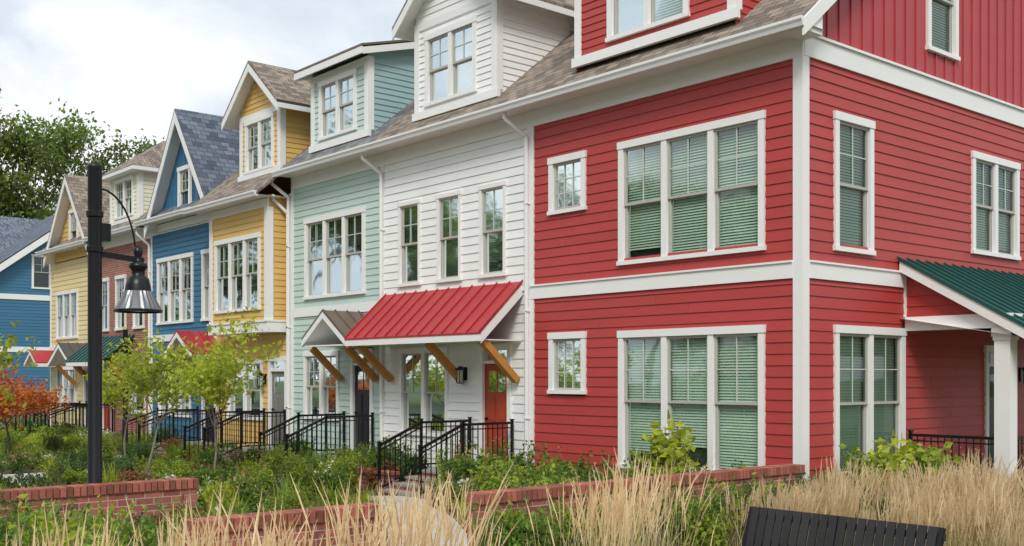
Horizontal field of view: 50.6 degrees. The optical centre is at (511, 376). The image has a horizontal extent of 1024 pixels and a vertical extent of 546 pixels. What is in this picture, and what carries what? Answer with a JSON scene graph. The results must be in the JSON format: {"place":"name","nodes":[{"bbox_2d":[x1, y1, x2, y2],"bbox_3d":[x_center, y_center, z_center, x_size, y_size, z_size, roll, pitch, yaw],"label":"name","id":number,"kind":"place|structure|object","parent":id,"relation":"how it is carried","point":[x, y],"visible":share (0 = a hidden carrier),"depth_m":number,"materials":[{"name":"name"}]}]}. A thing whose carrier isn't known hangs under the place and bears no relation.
{"place":"outdoors","nodes":[
{"label":"outdoors","id":0,"kind":"place"},
{"bbox_2d":[0,415,47,426],"bbox_3d":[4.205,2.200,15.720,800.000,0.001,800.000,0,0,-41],"label":"ground","id":1,"kind":"structure","parent":0,"point":[21,416],"depth_m":54.97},
{"bbox_2d":[0,147,36,216],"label":"oak tree","id":2,"kind":"object","parent":1,"relation":"on","point":[16,205],"visible":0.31,"depth_m":88.87,"materials":[{"name":"green plant"}]},
{"bbox_2d":[0,215,53,415],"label":"blue townhouse","id":3,"kind":"structure","parent":1,"relation":"on","point":[24,288],"depth_m":61.26,"materials":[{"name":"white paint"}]},
{"bbox_2d":[34,257,48,286],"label":"window interior","id":4,"kind":"structure","parent":3,"relation":"in","point":[40,279],"depth_m":61.76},
{"bbox_2d":[0,88,117,219],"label":"oak tree","id":5,"kind":"object","parent":1,"relation":"on","point":[9,143],"visible":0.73,"depth_m":88.93,"materials":[{"name":"green plant"}]},
{"bbox_2d":[15,174,109,435],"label":"cream townhouse","id":6,"kind":"structure","parent":1,"relation":"on","point":[64,253],"depth_m":38.86,"materials":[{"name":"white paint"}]},
{"bbox_2d":[59,214,75,402],"bbox_3d":[-16.084,-2.350,39.324,0.122,6.876,2.246,0,0,-41],"label":"window glass","id":7,"kind":"structure","parent":6,"relation":"in","point":[60,298],"depth_m":39.48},
{"bbox_2d":[23,128,164,208],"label":"oak tree","id":8,"kind":"object","parent":1,"relation":"on","point":[54,169],"visible":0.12,"depth_m":86.83,"materials":[{"name":"green plant"}]},
{"bbox_2d":[33,141,165,434],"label":"brick townhouse","id":9,"kind":"structure","parent":1,"relation":"on","point":[132,181],"depth_m":35.23,"materials":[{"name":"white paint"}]},
{"bbox_2d":[102,181,143,410],"bbox_3d":[-12.706,-2.600,35.436,0.065,7.376,3.746,0,0,-41],"label":"window glass","id":10,"kind":"structure","parent":9,"relation":"in","point":[128,184],"depth_m":35.54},
{"bbox_2d":[122,108,238,457],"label":"blue townhouse","id":11,"kind":"structure","parent":1,"relation":"on","point":[200,158],"depth_m":31.55,"materials":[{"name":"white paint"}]},
{"bbox_2d":[161,171,208,412],"bbox_3d":[-9.615,-2.425,31.764,0.165,7.026,3.546,0,0,-41],"label":"window glass","id":12,"kind":"structure","parent":11,"relation":"in","point":[186,263],"depth_m":32.15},
{"bbox_2d":[0,449,467,545],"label":"planting bed","id":13,"kind":"object","parent":1,"relation":"on","point":[119,453],"depth_m":20.63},
{"bbox_2d":[0,446,27,473],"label":"shrub","id":14,"kind":"object","parent":13,"relation":"on","point":[16,457],"visible":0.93,"depth_m":24.34,"materials":[{"name":"green plant"}]},
{"bbox_2d":[19,441,49,468],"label":"shrub","id":15,"kind":"object","parent":13,"relation":"on","point":[33,447],"visible":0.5,"depth_m":25.69,"materials":[{"name":"green plant"}]},
{"bbox_2d":[0,362,78,460],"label":"japanese maple tree","id":16,"kind":"object","parent":13,"relation":"on","point":[29,396],"visible":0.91,"depth_m":27.52,"materials":[{"name":"orange plant"}]},
{"bbox_2d":[24,451,57,469],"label":"shrub","id":17,"kind":"object","parent":13,"relation":"on","point":[31,459],"visible":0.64,"depth_m":25.41,"materials":[{"name":"green plant"}]},
{"bbox_2d":[40,427,65,453],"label":"shrub","id":18,"kind":"object","parent":13,"relation":"on","point":[53,444],"visible":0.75,"depth_m":28.49,"materials":[{"name":"green plant"}]},
{"bbox_2d":[44,454,87,484],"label":"shrub","id":19,"kind":"object","parent":13,"relation":"on","point":[72,464],"visible":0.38,"depth_m":21.64,"materials":[{"name":"green plant"}]},
{"bbox_2d":[62,464,87,484],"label":"shrub","id":20,"kind":"object","parent":13,"relation":"on","point":[71,475],"visible":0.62,"depth_m":21.15,"materials":[{"name":"green plant"}]},
{"bbox_2d":[78,432,121,463],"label":"shrub","id":21,"kind":"object","parent":13,"relation":"on","point":[107,448],"visible":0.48,"depth_m":26.26,"materials":[{"name":"green plant"}]},
{"bbox_2d":[102,450,139,472],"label":"shrub","id":22,"kind":"object","parent":13,"relation":"on","point":[117,458],"visible":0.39,"depth_m":22.45,"materials":[{"name":"green plant"}]},
{"bbox_2d":[82,327,176,455],"bbox_3d":[-8.310,0.544,23.949,2.022,3.316,2.606,0,0,-4],"label":"young tree","id":23,"kind":"object","parent":13,"relation":"on","point":[112,391],"visible":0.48,"depth_m":23.79,"materials":[{"name":"green plant"}]},
{"bbox_2d":[122,328,141,460],"bbox_3d":[-9.666,0.490,27.798,0.739,3.420,0.440,0,0,-41],"label":"street lamp","id":24,"kind":"object","parent":13,"relation":"on","point":[125,332],"visible":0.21,"depth_m":27.58,"materials":[{"name":"black metal"}]},
{"bbox_2d":[116,463,154,481],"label":"shrub","id":25,"kind":"object","parent":13,"relation":"on","point":[130,476],"visible":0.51,"depth_m":19.01,"materials":[{"name":"red plant"}]},
{"bbox_2d":[130,438,153,466],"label":"shrub","id":26,"kind":"object","parent":13,"relation":"on","point":[140,451],"visible":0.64,"depth_m":25.92,"materials":[{"name":"green plant"}]},
{"bbox_2d":[141,449,190,478],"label":"shrub","id":27,"kind":"object","parent":13,"relation":"on","point":[177,470],"visible":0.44,"depth_m":20.20,"materials":[{"name":"green plant"}]},
{"bbox_2d":[105,336,263,475],"bbox_3d":[-6.701,0.693,22.234,3.066,3.035,2.071,0,0,-8],"label":"young tree","id":28,"kind":"object","parent":13,"relation":"on","point":[132,367],"visible":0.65,"depth_m":22.00,"materials":[{"name":"green plant"}]},
{"bbox_2d":[181,457,234,506],"bbox_3d":[-5.010,1.787,18.167,0.958,0.846,0.864,0,0,6],"label":"shrub","id":29,"kind":"object","parent":13,"relation":"on","point":[212,472],"visible":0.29,"depth_m":18.09,"materials":[{"name":"green plant"}]},
{"bbox_2d":[194,440,228,467],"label":"shrub","id":30,"kind":"object","parent":13,"relation":"on","point":[207,455],"visible":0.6,"depth_m":23.32,"materials":[{"name":"green plant"}]},
{"bbox_2d":[197,471,240,515],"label":"shrub","id":31,"kind":"object","parent":13,"relation":"on","point":[229,492],"visible":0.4,"depth_m":16.27,"materials":[{"name":"green plant"}]},
{"bbox_2d":[157,304,282,469],"bbox_3d":[-5.427,0.469,19.648,2.724,3.467,2.114,0,0,26],"label":"young tree","id":32,"kind":"object","parent":13,"relation":"on","point":[207,388],"visible":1,"depth_m":19.36,"materials":[{"name":"green plant"}]},
{"bbox_2d":[202,488,258,515],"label":"liriope clump","id":33,"kind":"object","parent":13,"relation":"on","point":[238,503],"visible":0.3,"depth_m":16.03,"materials":[{"name":"green plant"}]},
{"bbox_2d":[216,466,264,493],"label":"shrub","id":34,"kind":"object","parent":13,"relation":"on","point":[243,481],"visible":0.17,"depth_m":17.35,"materials":[{"name":"green plant"}]},
{"bbox_2d":[216,476,272,512],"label":"shrub","id":35,"kind":"object","parent":13,"relation":"on","point":[245,492],"visible":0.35,"depth_m":16.78,"materials":[{"name":"green plant"}]},
{"bbox_2d":[226,441,263,468],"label":"shrub","id":36,"kind":"object","parent":13,"relation":"on","point":[247,454],"visible":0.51,"depth_m":24.52,"materials":[{"name":"green plant"}]},
{"bbox_2d":[227,455,275,500],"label":"shrub","id":37,"kind":"object","parent":13,"relation":"on","point":[267,472],"visible":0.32,"depth_m":18.66,"materials":[{"name":"green plant"}]},
{"bbox_2d":[259,440,284,481],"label":"shrub","id":38,"kind":"object","parent":13,"relation":"on","point":[275,456],"visible":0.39,"depth_m":21.42,"materials":[{"name":"green plant"}]},
{"bbox_2d":[253,482,308,511],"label":"shrub","id":39,"kind":"object","parent":13,"relation":"on","point":[292,502],"visible":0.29,"depth_m":15.24,"materials":[{"name":"green plant"}]},
{"bbox_2d":[283,448,316,499],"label":"shrub","id":40,"kind":"object","parent":13,"relation":"on","point":[297,474],"visible":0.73,"depth_m":18.89,"materials":[{"name":"green plant"}]},
{"bbox_2d":[276,442,329,483],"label":"shrub","id":41,"kind":"object","parent":13,"relation":"on","point":[309,459],"visible":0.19,"depth_m":20.68,"materials":[{"name":"green plant"}]},
{"bbox_2d":[228,453,399,489],"bbox_3d":[-4.416,2.010,23.145,0.260,0.380,6.760,0,0,-41],"label":"brick planter","id":42,"kind":"object","parent":13,"relation":"on","point":[364,479],"visible":0.16,"depth_m":20.90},
{"bbox_2d":[294,460,335,498],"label":"shrub","id":43,"kind":"object","parent":13,"relation":"on","point":[328,468],"visible":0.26,"depth_m":19.40,"materials":[{"name":"green plant"}]},
{"bbox_2d":[302,476,354,505],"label":"liriope clump","id":44,"kind":"object","parent":13,"relation":"on","point":[332,497],"visible":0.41,"depth_m":17.08,"materials":[{"name":"green plant"}]},
{"bbox_2d":[312,464,354,497],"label":"shrub","id":45,"kind":"object","parent":13,"relation":"on","point":[335,481],"visible":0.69,"depth_m":19.45,"materials":[{"name":"green plant"}]},
{"bbox_2d":[315,448,363,487],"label":"shrub","id":46,"kind":"object","parent":13,"relation":"on","point":[351,468],"visible":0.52,"depth_m":20.20,"materials":[{"name":"green plant"}]},
{"bbox_2d":[334,479,397,518],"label":"liriope clump","id":47,"kind":"object","parent":13,"relation":"on","point":[363,499],"visible":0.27,"depth_m":16.22,"materials":[{"name":"green plant"}]},
{"bbox_2d":[357,459,402,488],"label":"shrub","id":48,"kind":"object","parent":13,"relation":"on","point":[370,477],"visible":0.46,"depth_m":20.99,"materials":[{"name":"red plant"}]},
{"bbox_2d":[368,434,412,480],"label":"shrub","id":49,"kind":"object","parent":13,"relation":"on","point":[372,462],"visible":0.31,"depth_m":22.28,"materials":[{"name":"green plant"}]},
{"bbox_2d":[387,445,429,481],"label":"shrub","id":50,"kind":"object","parent":13,"relation":"on","point":[414,472],"visible":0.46,"depth_m":21.50,"materials":[{"name":"green plant"}]},
{"bbox_2d":[427,470,480,511],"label":"shrub","id":51,"kind":"object","parent":13,"relation":"on","point":[461,482],"visible":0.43,"depth_m":17.49,"materials":[{"name":"green plant"}]},
{"bbox_2d":[436,445,499,502],"bbox_3d":[-0.711,1.685,18.265,1.162,1.054,1.047,0,0,-6],"label":"shrub","id":52,"kind":"object","parent":13,"relation":"on","point":[462,464],"visible":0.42,"depth_m":18.15,"materials":[{"name":"green plant"}]},
{"bbox_2d":[471,440,544,474],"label":"shrub","id":53,"kind":"object","parent":13,"relation":"on","point":[519,457],"visible":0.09,"depth_m":18.50,"materials":[{"name":"green plant"}]},
{"bbox_2d":[475,449,554,490],"bbox_3d":[0.085,1.675,16.900,1.125,1.073,1.192,0,0,-26],"label":"shrub","id":54,"kind":"object","parent":13,"relation":"on","point":[490,483],"visible":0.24,"depth_m":16.95,"materials":[{"name":"green plant"}]},
{"bbox_2d":[496,455,574,487],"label":"shrub","id":55,"kind":"object","parent":13,"relation":"on","point":[545,475],"visible":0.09,"depth_m":16.13,"materials":[{"name":"green plant"}]},
{"bbox_2d":[494,461,576,488],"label":"shrub","id":56,"kind":"object","parent":13,"relation":"on","point":[531,483],"visible":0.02,"depth_m":15.21,"materials":[{"name":"green plant"}]},
{"bbox_2d":[541,448,612,481],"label":"shrub","id":57,"kind":"object","parent":13,"relation":"on","point":[583,469],"visible":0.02,"depth_m":17.37,"materials":[{"name":"green plant"}]},
{"bbox_2d":[570,454,657,481],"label":"shrub","id":58,"kind":"object","parent":13,"relation":"on","point":[600,474],"visible":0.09,"depth_m":15.19,"materials":[{"name":"green plant"}]},
{"bbox_2d":[627,447,654,474],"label":"broadleaf shrub","id":59,"kind":"object","parent":13,"relation":"on","point":[637,455],"visible":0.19,"depth_m":16.70,"materials":[{"name":"green plant"}]},
{"bbox_2d":[638,411,695,474],"bbox_3d":[2.317,1.342,16.497,0.905,1.723,0.838,0,0,34],"label":"broadleaf shrub","id":60,"kind":"object","parent":13,"relation":"on","point":[663,449],"visible":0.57,"depth_m":16.43,"materials":[{"name":"green plant"}]},
{"bbox_2d":[182,60,310,465],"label":"yellow townhouse","id":61,"kind":"structure","parent":1,"relation":"on","point":[267,115],"depth_m":27.72,"materials":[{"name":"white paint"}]},
{"bbox_2d":[219,120,270,415],"bbox_3d":[-6.991,-2.750,28.395,0.574,7.576,2.616,0,0,-41],"label":"window glass","id":62,"kind":"structure","parent":61,"relation":"in","point":[254,403],"depth_m":28.28,"materials":[{"name":"glass"}]},
{"bbox_2d":[273,371,283,446],"bbox_3d":[-5.889,0.840,27.529,0.060,1.920,0.750,0,0,-41],"label":"door leaf","id":63,"kind":"structure","parent":61,"relation":"in","point":[278,398],"depth_m":27.57,"materials":[{"name":"grey paint"}]},
{"bbox_2d":[258,39,413,478],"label":"seafoam townhouse","id":64,"kind":"structure","parent":1,"relation":"on","point":[362,94],"depth_m":25.06,"materials":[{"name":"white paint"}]},
{"bbox_2d":[308,78,361,413],"bbox_3d":[-4.159,-2.960,25.502,0.046,7.796,2.436,0,0,-41],"label":"window glass","id":65,"kind":"structure","parent":64,"relation":"in","point":[315,231],"depth_m":25.59,"materials":[{"name":"glass"}]},
{"bbox_2d":[355,366,368,451],"bbox_3d":[-3.351,0.770,24.575,0.060,2.020,0.700,0,0,-41],"label":"door leaf","id":66,"kind":"structure","parent":64,"relation":"in","point":[361,396],"depth_m":24.64,"materials":[{"name":"black paint"}]},
{"bbox_2d":[344,0,573,499],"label":"white townhouse","id":67,"kind":"structure","parent":1,"relation":"on","point":[442,320],"depth_m":21.65,"materials":[{"name":"paint"}]},
{"bbox_2d":[403,26,502,430],"bbox_3d":[-1.238,-2.910,22.105,0.046,8.096,3.356,0,0,-41],"label":"window glass","id":68,"kind":"structure","parent":67,"relation":"in","point":[494,241],"depth_m":22.30,"materials":[{"name":"glass"}]},
{"bbox_2d":[485,364,506,459],"bbox_3d":[-0.275,0.770,20.995,0.060,2.020,0.740,0,0,-41],"label":"door leaf","id":69,"kind":"structure","parent":67,"relation":"in","point":[495,402],"depth_m":21.04,"materials":[{"name":"red paint"}]},
{"bbox_2d":[468,473,799,540],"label":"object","id":70,"kind":"object","parent":1,"relation":"on","point":[623,496],"visible":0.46,"depth_m":11.93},
{"bbox_2d":[466,464,804,504],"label":"coping bricks","id":71,"kind":"object","parent":70,"relation":"on","point":[532,492],"visible":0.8,"depth_m":12.42,"materials":[{"name":"brick"}]},
{"bbox_2d":[467,473,802,545],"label":"bricks","id":72,"kind":"object","parent":1,"relation":"on","point":[545,501],"visible":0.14,"depth_m":11.93,"materials":[{"name":"brick"}]},
{"bbox_2d":[502,0,1023,515],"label":"red townhouse","id":73,"kind":"structure","parent":1,"relation":"on","point":[770,232],"depth_m":17.50,"materials":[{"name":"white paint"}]},
{"bbox_2d":[557,0,666,387],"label":"window glass","id":74,"kind":"structure","parent":73,"relation":"in","point":[629,12],"depth_m":19.33,"materials":[{"name":"glass"}]},
{"bbox_2d":[625,0,1010,470],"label":"window blinds","id":75,"kind":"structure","parent":73,"relation":"in","point":[700,453],"depth_m":17.53,"materials":[{"name":"plastic"}]},
{"bbox_2d":[989,367,993,468],"bbox_3d":[8.805,0.840,19.726,0.880,2.020,0.060,0,0,-41],"label":"door","id":76,"kind":"structure","parent":73,"relation":"in","point":[991,369],"depth_m":19.57,"materials":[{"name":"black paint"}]},
{"label":"planting bed","id":77,"kind":"object","parent":1,"relation":"on","visible":0},
{"bbox_2d":[465,492,565,545],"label":"shrub","id":78,"kind":"object","parent":77,"relation":"on","point":[506,530],"visible":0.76,"depth_m":10.72,"materials":[{"name":"green plant"}]},
{"bbox_2d":[494,491,573,545],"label":"shrub","id":79,"kind":"object","parent":77,"relation":"on","point":[510,515],"visible":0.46,"depth_m":10.81,"materials":[{"name":"green plant"}]},
{"bbox_2d":[530,509,613,545],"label":"shrub","id":80,"kind":"object","parent":77,"relation":"on","point":[561,543],"visible":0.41,"depth_m":10.73,"materials":[{"name":"green plant"}]},
{"bbox_2d":[638,494,711,545],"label":"shrub","id":81,"kind":"object","parent":77,"relation":"on","point":[680,529],"visible":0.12,"depth_m":11.97,"materials":[{"name":"green plant"}]},
{"bbox_2d":[657,482,750,545],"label":"shrub","id":82,"kind":"object","parent":77,"relation":"on","point":[706,522],"visible":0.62,"depth_m":11.91,"materials":[{"name":"green plant"}]},
{"bbox_2d":[668,475,740,545],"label":"shrub","id":83,"kind":"object","parent":77,"relation":"on","point":[711,509],"visible":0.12,"depth_m":12.29,"materials":[{"name":"green plant"}]},
{"bbox_2d":[677,474,748,545],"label":"shrub","id":84,"kind":"object","parent":77,"relation":"on","point":[718,500],"visible":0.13,"depth_m":12.54,"materials":[{"name":"green plant"}]},
{"bbox_2d":[707,472,785,512],"bbox_3d":[2.825,1.701,13.021,1.027,1.020,0.969,0,0,-12],"label":"shrub","id":85,"kind":"object","parent":77,"relation":"on","point":[737,491],"depth_m":13.18,"materials":[{"name":"green plant"}]},
{"bbox_2d":[721,480,776,543],"bbox_3d":[2.753,1.702,12.807,0.744,1.018,0.838,0,0,14],"label":"shrub","id":86,"kind":"object","parent":77,"relation":"on","point":[749,487],"visible":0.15,"depth_m":12.62,"materials":[{"name":"green plant"}]},
{"bbox_2d":[742,506,945,545],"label":"park bench","id":87,"kind":"object","parent":77,"relation":"on","point":[785,521],"visible":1,"depth_m":10.35,"materials":[{"name":"black metal"}]},
{"bbox_2d":[705,448,1023,545],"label":"ornamental grass","id":88,"kind":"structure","parent":77,"relation":"on","point":[983,513],"depth_m":11.83,"materials":[{"name":"plant"}]},
{"bbox_2d":[839,444,897,515],"bbox_3d":[5.071,1.579,15.381,0.790,1.248,0.587,0,0,-8],"label":"broadleaf shrub","id":89,"kind":"object","parent":77,"relation":"on","point":[873,458],"visible":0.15,"depth_m":15.34,"materials":[{"name":"green plant"}]},
{"bbox_2d":[867,427,917,502],"bbox_3d":[5.554,1.472,15.971,0.768,1.462,0.711,0,0,42],"label":"broadleaf shrub","id":90,"kind":"object","parent":77,"relation":"on","point":[901,455],"visible":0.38,"depth_m":15.92,"materials":[{"name":"green plant"}]},
{"bbox_2d":[907,439,961,481],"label":"broadleaf shrub","id":91,"kind":"object","parent":77,"relation":"on","point":[958,459],"visible":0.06,"depth_m":16.25,"materials":[{"name":"green plant"}]},
{"bbox_2d":[911,441,958,481],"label":"broadleaf shrub","id":92,"kind":"object","parent":77,"relation":"on","point":[923,457],"visible":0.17,"depth_m":15.82,"materials":[{"name":"green plant"}]},
{"label":"planting bed","id":93,"kind":"object","parent":1,"relation":"on","visible":0},
{"bbox_2d":[0,503,32,545],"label":"shrub","id":94,"kind":"object","parent":93,"relation":"on","point":[3,520],"visible":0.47,"depth_m":8.85,"materials":[{"name":"green plant"}]},
{"bbox_2d":[0,320,39,407],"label":"young tree","id":95,"kind":"object","parent":93,"relation":"on","point":[8,344],"visible":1,"depth_m":15.44,"materials":[{"name":"green plant"}]},
{"bbox_2d":[0,464,66,488],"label":"shrub","id":96,"kind":"object","parent":93,"relation":"on","point":[37,482],"visible":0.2,"depth_m":16.45,"materials":[{"name":"green plant"}]},
{"bbox_2d":[0,491,76,534],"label":"shrub","id":97,"kind":"object","parent":93,"relation":"on","point":[14,506],"visible":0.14,"depth_m":10.74,"materials":[{"name":"green plant"}]},
{"bbox_2d":[0,500,100,545],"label":"shrub","id":98,"kind":"object","parent":93,"relation":"on","point":[57,511],"visible":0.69,"depth_m":8.80,"materials":[{"name":"green plant"}]},
{"bbox_2d":[0,494,134,545],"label":"shrub","id":99,"kind":"object","parent":93,"relation":"on","point":[74,522],"visible":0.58,"depth_m":9.18,"materials":[{"name":"green plant"}]},
{"bbox_2d":[26,494,114,545],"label":"shrub","id":100,"kind":"object","parent":93,"relation":"on","point":[101,514],"visible":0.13,"depth_m":10.39,"materials":[{"name":"green plant"}]},
{"bbox_2d":[0,488,197,528],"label":"bricks","id":101,"kind":"object","parent":93,"relation":"on","point":[134,495],"visible":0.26,"depth_m":12.13,"materials":[{"name":"brick"}]},
{"bbox_2d":[0,477,198,501],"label":"coping bricks","id":102,"kind":"object","parent":101,"relation":"on","point":[124,487],"visible":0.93,"depth_m":11.98,"materials":[{"name":"brick"}]},
{"bbox_2d":[1,485,196,525],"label":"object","id":103,"kind":"object","parent":93,"relation":"on","point":[111,500],"visible":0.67,"depth_m":12.09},
{"bbox_2d":[86,163,162,483],"bbox_3d":[-4.502,-0.105,12.524,0.923,4.610,0.550,0,0,-41],"label":"street lamp","id":104,"kind":"object","parent":93,"relation":"on","point":[137,296],"visible":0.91,"depth_m":12.27,"materials":[{"name":"black metal"}]},
{"bbox_2d":[74,497,182,545],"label":"shrub","id":105,"kind":"object","parent":93,"relation":"on","point":[144,522],"visible":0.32,"depth_m":9.97,"materials":[{"name":"green plant"}]},
{"bbox_2d":[97,513,173,545],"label":"shrub","id":106,"kind":"object","parent":93,"relation":"on","point":[149,518],"visible":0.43,"depth_m":9.55,"materials":[{"name":"green plant"}]},
{"bbox_2d":[185,517,381,545],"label":"bricks","id":107,"kind":"object","parent":93,"relation":"on","point":[320,526],"visible":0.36,"depth_m":9.64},
{"bbox_2d":[181,502,378,534],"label":"coping bricks","id":108,"kind":"object","parent":107,"relation":"on","point":[316,513],"visible":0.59,"depth_m":9.48,"materials":[{"name":"brick"}]},
{"bbox_2d":[190,516,378,545],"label":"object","id":109,"kind":"object","parent":93,"relation":"on","point":[295,532],"visible":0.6,"depth_m":9.63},
{"bbox_2d":[4,448,742,545],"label":"ornamental grass","id":110,"kind":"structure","parent":93,"relation":"on","point":[421,535],"depth_m":8.44,"materials":[{"name":"plant"}]},
{"bbox_2d":[0,0,405,214],"label":"sky","id":111,"kind":"structure","parent":0,"point":[131,63],"materials":[{"name":"white"}]},
{"bbox_2d":[369,496,467,545],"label":"footpath","id":112,"kind":"structure","parent":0,"point":[399,500],"depth_m":15.81,"materials":[{"name":"concrete"}]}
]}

